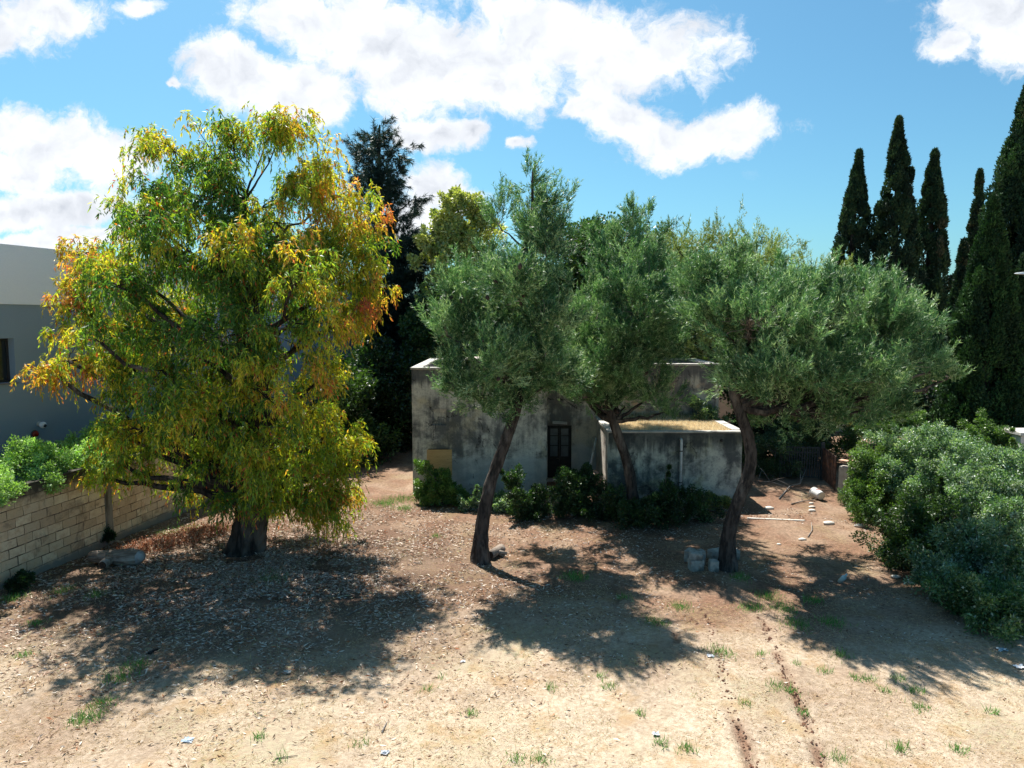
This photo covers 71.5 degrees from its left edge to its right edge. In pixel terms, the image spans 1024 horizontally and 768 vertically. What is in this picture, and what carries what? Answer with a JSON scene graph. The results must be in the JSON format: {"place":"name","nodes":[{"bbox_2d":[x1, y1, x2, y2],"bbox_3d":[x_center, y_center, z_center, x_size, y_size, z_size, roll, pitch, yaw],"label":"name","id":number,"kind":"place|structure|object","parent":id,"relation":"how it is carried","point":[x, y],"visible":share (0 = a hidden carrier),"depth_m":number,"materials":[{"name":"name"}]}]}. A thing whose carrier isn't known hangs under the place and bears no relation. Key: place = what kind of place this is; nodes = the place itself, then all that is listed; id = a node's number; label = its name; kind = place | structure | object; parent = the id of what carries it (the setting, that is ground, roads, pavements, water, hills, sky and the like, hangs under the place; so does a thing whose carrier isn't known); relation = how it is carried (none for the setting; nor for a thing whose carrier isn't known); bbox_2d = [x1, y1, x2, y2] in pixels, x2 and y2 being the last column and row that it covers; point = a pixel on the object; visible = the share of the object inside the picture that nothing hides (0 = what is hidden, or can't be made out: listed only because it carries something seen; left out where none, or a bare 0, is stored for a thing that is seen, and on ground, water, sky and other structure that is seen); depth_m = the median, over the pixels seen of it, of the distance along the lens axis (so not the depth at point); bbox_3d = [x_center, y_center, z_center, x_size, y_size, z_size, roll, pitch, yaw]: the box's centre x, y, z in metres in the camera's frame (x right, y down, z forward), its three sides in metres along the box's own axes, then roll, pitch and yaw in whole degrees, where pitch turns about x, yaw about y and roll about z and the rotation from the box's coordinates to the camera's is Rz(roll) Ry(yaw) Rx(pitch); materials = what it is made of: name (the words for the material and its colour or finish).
{"place":"outdoors","nodes":[
{"label":"outdoors","id":0,"kind":"place"},
{"bbox_2d":[0,494,1000,767],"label":"green grass","id":1,"kind":"structure","parent":0,"point":[574,580],"depth_m":15.02,"materials":[{"name":"green plant"}]},
{"bbox_2d":[0,426,1023,767],"bbox_3d":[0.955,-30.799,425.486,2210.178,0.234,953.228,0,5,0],"label":"ground","id":2,"kind":"structure","parent":0,"point":[630,728],"depth_m":15.62,"materials":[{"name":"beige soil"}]},
{"bbox_2d":[2,568,35,594],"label":"weed","id":3,"kind":"object","parent":2,"relation":"on","point":[21,579],"visible":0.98,"depth_m":19.48,"materials":[{"name":"green plant"}]},
{"bbox_2d":[100,524,117,543],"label":"weed","id":4,"kind":"object","parent":2,"relation":"on","point":[109,535],"visible":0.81,"depth_m":23.50,"materials":[{"name":"green plant"}]},
{"bbox_2d":[87,548,144,568],"bbox_3d":[-12.071,5.288,21.598,1.772,0.548,0.852,0,5,0],"label":"log","id":5,"kind":"object","parent":2,"relation":"on","point":[104,559],"visible":1,"depth_m":21.54,"materials":[{"name":"grey wood"}]},
{"bbox_2d":[0,412,233,506],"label":"hedge","id":6,"kind":"object","parent":2,"relation":"on","point":[47,461],"visible":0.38,"depth_m":21.51,"materials":[{"name":"green plant"}]},
{"bbox_2d":[147,648,160,653],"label":"fallen branch","id":7,"kind":"object","parent":2,"relation":"on","point":[151,651],"visible":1,"depth_m":16.01,"materials":[{"name":"brown wood"}]},
{"bbox_2d":[0,403,321,589],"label":"boundary wall","id":8,"kind":"structure","parent":2,"relation":"on","point":[41,530],"depth_m":22.08,"materials":[{"name":"stone"}]},
{"bbox_2d":[111,518,234,554],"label":"dead frond litter","id":9,"kind":"object","parent":2,"relation":"on","point":[159,542],"visible":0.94,"depth_m":23.92,"materials":[{"name":"brown plant"}]},
{"bbox_2d":[0,244,355,482],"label":"modern house","id":10,"kind":"structure","parent":2,"relation":"on","point":[27,273],"depth_m":24.59,"materials":[{"name":"paint"}]},
{"bbox_2d":[0,338,18,384],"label":"window","id":11,"kind":"structure","parent":10,"relation":"in","point":[4,351],"depth_m":23.87,"materials":[{"name":"black glass"}]},
{"bbox_2d":[31,430,38,437],"bbox_3d":[-16.505,1.736,24.639,0.135,0.280,0.280,2,5,18],"label":"alarm light","id":12,"kind":"object","parent":10,"relation":"attached to","point":[34,433],"visible":0.84,"depth_m":24.58,"materials":[{"name":"red plastic"}]},
{"bbox_2d":[36,421,46,427],"bbox_3d":[-16.359,1.425,24.763,0.320,0.235,0.232,2,5,18],"label":"security camera","id":13,"kind":"object","parent":10,"relation":"attached to","point":[41,424],"visible":1,"depth_m":24.70,"materials":[{"name":"white plastic"}]},
{"bbox_2d":[181,736,193,742],"bbox_3d":[-5.805,6.363,12.727,0.198,0.042,0.159,0,5,0],"label":"paper scrap","id":14,"kind":"object","parent":2,"relation":"on","point":[187,739],"visible":1,"depth_m":12.72,"materials":[{"name":"white paper"}]},
{"bbox_2d":[9,101,402,557],"bbox_3d":[-9.490,-1.513,22.514,11.623,14.520,9.458,0,5,0],"label":"weeping tree","id":15,"kind":"object","parent":2,"relation":"on","point":[261,488],"visible":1,"depth_m":20.98,"materials":[{"name":"green plant"}]},
{"bbox_2d":[295,362,402,468],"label":"evergreen tree","id":16,"kind":"object","parent":2,"relation":"on","point":[357,384],"visible":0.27,"depth_m":37.23,"materials":[{"name":"green plant"}]},
{"bbox_2d":[347,595,381,615],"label":"fallen branch","id":17,"kind":"object","parent":2,"relation":"on","point":[362,607],"visible":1,"depth_m":18.43,"materials":[{"name":"brown wood"}]},
{"bbox_2d":[316,328,438,456],"bbox_3d":[-7.435,0.671,40.907,8.025,8.202,7.139,0,5,0],"label":"evergreen tree","id":18,"kind":"object","parent":2,"relation":"on","point":[390,406],"visible":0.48,"depth_m":39.86,"materials":[{"name":"green plant"}]},
{"bbox_2d":[380,750,389,754],"bbox_3d":[-2.210,6.396,12.351,0.157,0.041,0.132,0,5,0],"label":"paper scrap","id":19,"kind":"object","parent":2,"relation":"on","point":[385,752],"visible":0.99,"depth_m":12.34,"materials":[{"name":"white paper"}]},
{"bbox_2d":[339,112,436,356],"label":"tall pine","id":20,"kind":"object","parent":2,"relation":"on","point":[403,277],"visible":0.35,"depth_m":44.51,"materials":[{"name":"green plant"}]},
{"bbox_2d":[397,284,482,364],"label":"evergreen tree","id":21,"kind":"object","parent":2,"relation":"on","point":[414,327],"visible":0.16,"depth_m":41.67,"materials":[{"name":"green plant"}]},
{"bbox_2d":[411,458,470,507],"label":"shrub","id":22,"kind":"object","parent":2,"relation":"on","point":[438,490],"visible":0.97,"depth_m":28.75,"materials":[{"name":"green plant"}]},
{"bbox_2d":[406,184,507,304],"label":"locust tree","id":23,"kind":"object","parent":2,"relation":"on","point":[450,226],"visible":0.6,"depth_m":42.76,"materials":[{"name":"green plant"}]},
{"bbox_2d":[456,484,496,511],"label":"shrub","id":24,"kind":"object","parent":2,"relation":"on","point":[472,501],"visible":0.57,"depth_m":27.86,"materials":[{"name":"green plant"}]},
{"bbox_2d":[489,544,506,558],"bbox_3d":[-0.424,5.351,22.628,0.506,0.312,0.722,3,6,31],"label":"log","id":25,"kind":"object","parent":2,"relation":"on","point":[497,550],"visible":0.82,"depth_m":22.58,"materials":[{"name":"brown wood"}]},
{"bbox_2d":[492,488,513,512],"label":"shrub","id":26,"kind":"object","parent":2,"relation":"on","point":[499,504],"visible":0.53,"depth_m":27.87,"materials":[{"name":"green plant"}]},
{"bbox_2d":[411,145,600,564],"bbox_3d":[-0.010,-0.947,23.119,5.745,13.053,8.460,0,5,0],"label":"tree","id":27,"kind":"object","parent":2,"relation":"on","point":[512,327],"visible":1,"depth_m":20.87,"materials":[{"name":"green plant"}]},
{"bbox_2d":[3,609,1018,767],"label":"earth clods","id":28,"kind":"object","parent":2,"relation":"on","point":[796,694],"visible":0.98,"depth_m":14.29,"materials":[{"name":"brown soil"}]},
{"bbox_2d":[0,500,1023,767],"bbox_3d":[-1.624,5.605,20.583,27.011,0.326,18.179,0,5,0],"label":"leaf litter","id":29,"kind":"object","parent":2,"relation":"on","point":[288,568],"visible":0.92,"depth_m":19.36,"materials":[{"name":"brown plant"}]},
{"bbox_2d":[500,463,574,522],"bbox_3d":[0.934,4.167,27.078,3.074,2.345,1.987,0,5,0],"label":"shrub","id":30,"kind":"object","parent":2,"relation":"on","point":[532,505],"visible":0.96,"depth_m":26.77,"materials":[{"name":"green plant"}]},
{"bbox_2d":[410,357,719,493],"bbox_3d":[2.660,1.728,34.193,13.980,5.820,7.500,0,5,0],"label":"farmhouse","id":31,"kind":"object","parent":2,"relation":"on","point":[543,447],"visible":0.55,"depth_m":30.61,"materials":[{"name":"paint"}]},
{"bbox_2d":[432,409,445,424],"bbox_3d":[-3.120,1.411,30.575,0.600,0.700,0.070,0,5,0],"label":"blocked window","id":32,"kind":"structure","parent":31,"relation":"in","point":[438,415],"depth_m":30.54,"materials":[{"name":"paint"}]},
{"bbox_2d":[547,426,570,477],"bbox_3d":[2.220,3.217,33.374,1.120,2.600,0.080,0,5,0],"label":"door","id":33,"kind":"structure","parent":31,"relation":"in","point":[559,437],"depth_m":33.35,"materials":[{"name":"brown wood"}]},
{"bbox_2d":[553,421,566,423],"bbox_3d":[2.220,1.796,33.016,0.680,0.105,0.147,4,5,0],"label":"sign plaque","id":34,"kind":"object","parent":31,"relation":"attached to","point":[557,422],"visible":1,"depth_m":32.97,"materials":[{"name":"white ceramic"}]},
{"bbox_2d":[548,461,603,517],"bbox_3d":[2.439,4.135,27.323,2.184,2.350,2.176,0,5,0],"label":"shrub","id":35,"kind":"object","parent":2,"relation":"on","point":[567,480],"visible":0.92,"depth_m":26.87,"materials":[{"name":"green plant"}]},
{"bbox_2d":[574,478,625,522],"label":"shrub","id":36,"kind":"object","parent":2,"relation":"on","point":[603,507],"visible":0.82,"depth_m":26.61,"materials":[{"name":"green plant"}]},
{"bbox_2d":[542,211,695,300],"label":"evergreen tree","id":37,"kind":"object","parent":2,"relation":"on","point":[579,258],"visible":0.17,"depth_m":40.60,"materials":[{"name":"green plant"}]},
{"bbox_2d":[555,190,700,523],"bbox_3d":[4.224,-1.078,28.156,8.107,12.420,10.770,-3,6,-27],"label":"tree","id":38,"kind":"object","parent":2,"relation":"on","point":[628,327],"visible":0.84,"depth_m":25.03,"materials":[{"name":"green plant"}]},
{"bbox_2d":[547,254,717,361],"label":"evergreen tree","id":39,"kind":"object","parent":2,"relation":"on","point":[694,337],"depth_m":41.91,"materials":[{"name":"green plant"}]},
{"bbox_2d":[609,464,684,529],"bbox_3d":[4.833,4.222,25.494,2.639,2.515,2.274,0,5,0],"label":"shrub","id":40,"kind":"object","parent":2,"relation":"on","point":[656,507],"visible":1,"depth_m":25.33,"materials":[{"name":"green plant"}]},
{"bbox_2d":[595,416,741,501],"bbox_3d":[6.645,3.312,31.036,5.570,3.230,4.354,0,5,0],"label":"annex","id":41,"kind":"object","parent":2,"relation":"on","point":[710,460],"visible":0.61,"depth_m":29.00,"materials":[{"name":"paint"}]},
{"bbox_2d":[590,438,597,464],"bbox_3d":[3.647,3.274,32.224,0.110,1.592,1.006,3,6,29],"label":"leaning pipe","id":42,"kind":"object","parent":41,"relation":"attached to","point":[593,451],"visible":0.66,"depth_m":32.28,"materials":[{"name":"grey plastic"}]},
{"bbox_2d":[689,394,727,421],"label":"shrub","id":43,"kind":"object","parent":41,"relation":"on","point":[709,411],"visible":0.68,"depth_m":31.99,"materials":[{"name":"green plant"}]},
{"bbox_2d":[684,547,696,561],"bbox_3d":[5.545,5.339,22.098,0.310,0.434,0.352,11,19,37],"label":"stone block","id":44,"kind":"object","parent":2,"relation":"on","point":[686,554],"depth_m":22.02,"materials":[{"name":"grey stone"}]},
{"bbox_2d":[665,482,725,526],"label":"shrub","id":45,"kind":"object","parent":2,"relation":"on","point":[695,505],"visible":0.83,"depth_m":26.31,"materials":[{"name":"green plant"}]},
{"bbox_2d":[687,558,704,571],"bbox_3d":[5.537,5.438,21.424,0.435,0.374,0.351,-1,5,-14],"label":"stone block","id":46,"kind":"object","parent":2,"relation":"on","point":[694,565],"depth_m":21.27,"materials":[{"name":"grey stone"}]},
{"bbox_2d":[689,550,702,560],"bbox_3d":[5.533,5.163,21.394,0.412,0.227,0.329,5,9,8],"label":"stone block","id":47,"kind":"object","parent":46,"relation":"on","point":[696,555],"depth_m":21.26,"materials":[{"name":"grey stone"}]},
{"bbox_2d":[697,549,705,564],"bbox_3d":[5.838,5.340,21.941,0.207,0.476,0.308,1,5,-6],"label":"stone block","id":48,"kind":"object","parent":2,"relation":"on","point":[704,554],"depth_m":21.80,"materials":[{"name":"grey stone"}]},
{"bbox_2d":[707,548,718,559],"bbox_3d":[6.444,5.373,22.447,0.518,0.309,0.329,-2,11,-17],"label":"stone block","id":49,"kind":"object","parent":2,"relation":"on","point":[712,553],"depth_m":22.30,"materials":[{"name":"grey stone"}]},
{"bbox_2d":[708,559,718,571],"bbox_3d":[6.055,5.458,21.358,0.290,0.350,0.310,2,5,3],"label":"stone block","id":50,"kind":"object","parent":2,"relation":"on","point":[713,565],"depth_m":21.22,"materials":[{"name":"grey stone"}]},
{"bbox_2d":[703,490,731,510],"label":"shrub","id":51,"kind":"object","parent":2,"relation":"on","point":[726,501],"visible":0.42,"depth_m":27.96,"materials":[{"name":"green plant"}]},
{"bbox_2d":[736,549,739,559],"bbox_3d":[7.000,5.363,22.407,0.370,0.309,0.310,8,11,22],"label":"stone block","id":52,"kind":"object","parent":2,"relation":"on","point":[738,553],"depth_m":22.24,"materials":[{"name":"grey stone"}]},
{"bbox_2d":[621,193,856,460],"bbox_3d":[11.685,-2.785,38.069,12.358,13.966,8.186,0,5,0],"label":"tree","id":53,"kind":"object","parent":2,"relation":"on","point":[767,253],"visible":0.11,"depth_m":36.91,"materials":[{"name":"green plant"}]},
{"bbox_2d":[707,355,835,468],"bbox_3d":[13.854,1.346,37.707,6.734,6.863,5.587,0,5,0],"label":"evergreen tree","id":54,"kind":"object","parent":2,"relation":"on","point":[758,430],"visible":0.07,"depth_m":36.93,"materials":[{"name":"green plant"}]},
{"bbox_2d":[758,467,785,485],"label":"fallen branch","id":55,"kind":"object","parent":2,"relation":"on","point":[768,479],"visible":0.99,"depth_m":32.09,"materials":[{"name":"grey wood"}]},
{"bbox_2d":[747,517,804,520],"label":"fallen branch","id":56,"kind":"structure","parent":2,"relation":"on","point":[775,519],"depth_m":26.67,"materials":[{"name":"white wood"}]},
{"bbox_2d":[742,420,828,480],"bbox_3d":[12.987,3.037,34.654,4.266,3.391,3.547,-5,7,-43],"label":"shrub","id":57,"kind":"object","parent":2,"relation":"on","point":[771,466],"visible":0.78,"depth_m":34.02,"materials":[{"name":"green plant"}]},
{"bbox_2d":[773,470,805,498],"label":"fallen branch","id":58,"kind":"object","parent":2,"relation":"on","point":[791,485],"visible":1,"depth_m":31.76,"materials":[{"name":"grey wood"}]},
{"bbox_2d":[791,498,817,504],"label":"fallen branch","id":59,"kind":"object","parent":2,"relation":"on","point":[803,501],"visible":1,"depth_m":29.18,"materials":[{"name":"brown wood"}]},
{"bbox_2d":[696,332,931,361],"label":"wood","id":60,"kind":"object","parent":2,"relation":"on","point":[705,359],"depth_m":75.03,"materials":[{"name":"green plant"}]},
{"bbox_2d":[809,487,824,499],"bbox_3d":[12.819,4.591,29.817,0.425,0.443,0.561,-2,5,-16],"label":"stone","id":61,"kind":"object","parent":2,"relation":"on","point":[814,492],"visible":1,"depth_m":29.67,"materials":[{"name":"white stone"}]},
{"bbox_2d":[660,229,977,572],"bbox_3d":[9.010,0.444,22.498,9.219,10.401,9.670,0,5,0],"label":"tree","id":62,"kind":"object","parent":2,"relation":"on","point":[805,346],"visible":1,"depth_m":20.07,"materials":[{"name":"green plant"}]},
{"bbox_2d":[819,442,824,479],"bbox_3d":[14.565,3.670,33.364,0.140,1.900,0.140,0,5,0],"label":"gate post","id":63,"kind":"object","parent":2,"relation":"on","point":[821,453],"visible":0.64,"depth_m":33.29,"materials":[{"name":"paint"}]},
{"bbox_2d":[779,446,819,478],"bbox_3d":[13.564,3.689,33.547,1.791,1.530,0.059,1,5,11],"label":"gate leaf","id":64,"kind":"object","parent":63,"relation":"attached to","point":[807,452],"visible":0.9,"depth_m":33.48,"materials":[{"name":"paint"}]},
{"bbox_2d":[822,448,836,489],"bbox_3d":[14.368,3.807,32.239,0.060,1.530,2.308,1,5,11],"label":"gate leaf","id":65,"kind":"object","parent":63,"relation":"attached to","point":[829,459],"visible":1,"depth_m":32.03,"materials":[{"name":"wood"}]},
{"bbox_2d":[718,386,935,431],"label":"estate wall","id":66,"kind":"structure","parent":2,"relation":"on","point":[723,409],"depth_m":47.85,"materials":[{"name":"concrete"}]},
{"bbox_2d":[823,521,834,524],"bbox_3d":[11.641,5.111,26.110,0.428,0.130,0.268,0,5,0],"label":"stone","id":67,"kind":"object","parent":2,"relation":"on","point":[828,523],"visible":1,"depth_m":26.03,"materials":[{"name":"white stone"}]},
{"bbox_2d":[791,418,868,462],"bbox_3d":[16.409,2.969,36.639,4.142,2.619,2.698,0,5,0],"label":"shrub","id":68,"kind":"object","parent":2,"relation":"on","point":[850,439],"visible":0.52,"depth_m":36.32,"materials":[{"name":"green plant"}]},
{"bbox_2d":[837,574,847,583],"bbox_3d":[9.489,5.567,20.365,0.140,0.378,0.160,17,45,-2],"label":"plastic bottle","id":69,"kind":"object","parent":2,"relation":"on","point":[842,579],"visible":1,"depth_m":20.34,"materials":[{"name":"white plastic"}]},
{"bbox_2d":[836,487,850,505],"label":"shrub","id":70,"kind":"object","parent":2,"relation":"on","point":[839,498],"visible":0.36,"depth_m":28.99,"materials":[{"name":"green plant"}]},
{"bbox_2d":[830,147,871,294],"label":"cypress tree","id":71,"kind":"object","parent":2,"relation":"on","point":[851,235],"visible":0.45,"depth_m":54.45,"materials":[{"name":"green plant"}]},
{"bbox_2d":[812,267,926,429],"bbox_3d":[17.339,-1.167,38.747,10.402,10.627,6.648,0,5,0],"label":"pine tree","id":72,"kind":"object","parent":2,"relation":"on","point":[851,423],"depth_m":38.77,"materials":[{"name":"green plant"}]},
{"bbox_2d":[837,438,906,524],"bbox_3d":[13.708,3.804,26.857,2.844,3.217,3.270,0,5,0],"label":"shrub","id":73,"kind":"object","parent":2,"relation":"on","point":[864,492],"visible":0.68,"depth_m":26.71,"materials":[{"name":"green plant"}]},
{"bbox_2d":[836,359,942,444],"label":"evergreen tree","id":74,"kind":"object","parent":2,"relation":"on","point":[931,397],"depth_m":41.10,"materials":[{"name":"green plant"}]},
{"bbox_2d":[890,575,900,578],"bbox_3d":[11.296,5.665,20.910,0.297,0.086,0.190,0,5,0],"label":"stone","id":75,"kind":"object","parent":2,"relation":"on","point":[895,576],"visible":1,"depth_m":20.86,"materials":[{"name":"white stone"}]},
{"bbox_2d":[866,114,937,364],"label":"cypress tree","id":76,"kind":"object","parent":2,"relation":"on","point":[895,211],"visible":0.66,"depth_m":53.28,"materials":[{"name":"green plant"}]},
{"bbox_2d":[838,459,972,492],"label":"rubble wall","id":77,"kind":"structure","parent":2,"relation":"on","point":[842,474],"depth_m":30.94,"materials":[{"name":"stone"}]},
{"bbox_2d":[853,418,990,503],"bbox_3d":[15.768,3.197,27.411,5.811,3.816,4.406,-4,7,-39],"label":"shrub","id":78,"kind":"object","parent":2,"relation":"on","point":[912,464],"visible":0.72,"depth_m":26.43,"materials":[{"name":"green plant"}]},
{"bbox_2d":[849,475,1006,570],"bbox_3d":[12.822,4.414,22.222,4.264,2.986,3.897,-3,6,-34],"label":"shrub","id":79,"kind":"object","parent":2,"relation":"on","point":[915,519],"visible":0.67,"depth_m":22.25,"materials":[{"name":"green plant"}]},
{"bbox_2d":[913,147,952,381],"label":"cypress tree","id":80,"kind":"object","parent":2,"relation":"on","point":[932,208],"visible":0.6,"depth_m":54.32,"materials":[{"name":"green plant"}]},
{"bbox_2d":[851,404,1023,452],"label":"shrub","id":81,"kind":"object","parent":2,"relation":"on","point":[994,435],"visible":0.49,"depth_m":28.66,"materials":[{"name":"green plant"}]},
{"bbox_2d":[934,236,969,394],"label":"cypress tree","id":82,"kind":"object","parent":2,"relation":"on","point":[961,260],"visible":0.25,"depth_m":43.46,"materials":[{"name":"green plant"}]},
{"bbox_2d":[899,496,1023,599],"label":"shrub","id":83,"kind":"object","parent":2,"relation":"on","point":[972,545],"visible":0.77,"depth_m":19.53,"materials":[{"name":"green plant"}]},
{"bbox_2d":[920,567,1023,646],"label":"shrub","id":84,"kind":"object","parent":2,"relation":"on","point":[997,609],"visible":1,"depth_m":17.20,"materials":[{"name":"green plant"}]},
{"bbox_2d":[926,441,1023,544],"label":"shrub","id":85,"kind":"object","parent":2,"relation":"on","point":[996,487],"visible":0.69,"depth_m":23.29,"materials":[{"name":"green plant"}]},
{"bbox_2d":[927,192,1023,480],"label":"cypress tree","id":86,"kind":"object","parent":2,"relation":"on","point":[988,327],"visible":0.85,"depth_m":31.06,"materials":[{"name":"green plant"}]},
{"bbox_2d":[965,167,985,250],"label":"cypress tree","id":87,"kind":"object","parent":2,"relation":"on","point":[971,227],"visible":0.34,"depth_m":58.66,"materials":[{"name":"green plant"}]},
{"bbox_2d":[942,85,1023,417],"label":"cypress tree","id":88,"kind":"object","parent":2,"relation":"on","point":[1007,186],"visible":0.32,"depth_m":32.77,"materials":[{"name":"green plant"}]},
{"bbox_2d":[996,647,1008,651],"bbox_3d":[11.139,6.029,16.156,0.240,0.042,0.184,0,5,0],"label":"paper scrap","id":89,"kind":"object","parent":2,"relation":"on","point":[1001,649],"visible":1,"depth_m":16.15,"materials":[{"name":"white paper"}]},
{"bbox_2d":[1002,428,1023,451],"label":"hut","id":90,"kind":"object","parent":2,"relation":"on","point":[1018,435],"visible":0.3,"depth_m":27.99,"materials":[{"name":"paint"}]},
{"bbox_2d":[1013,664,1023,668],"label":"paper scrap","id":91,"kind":"object","parent":2,"relation":"on","point":[1021,666],"visible":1,"depth_m":15.34,"materials":[{"name":"white paper"}]},
{"bbox_2d":[0,0,1023,321],"label":"sky","id":92,"kind":"structure","parent":0,"point":[695,106],"materials":[{"name":"blue"}]},
{"bbox_2d":[619,412,731,429],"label":"roof grass","id":93,"kind":"structure","parent":0,"point":[678,422],"depth_m":30.69,"materials":[{"name":"beige plant"}]}
]}

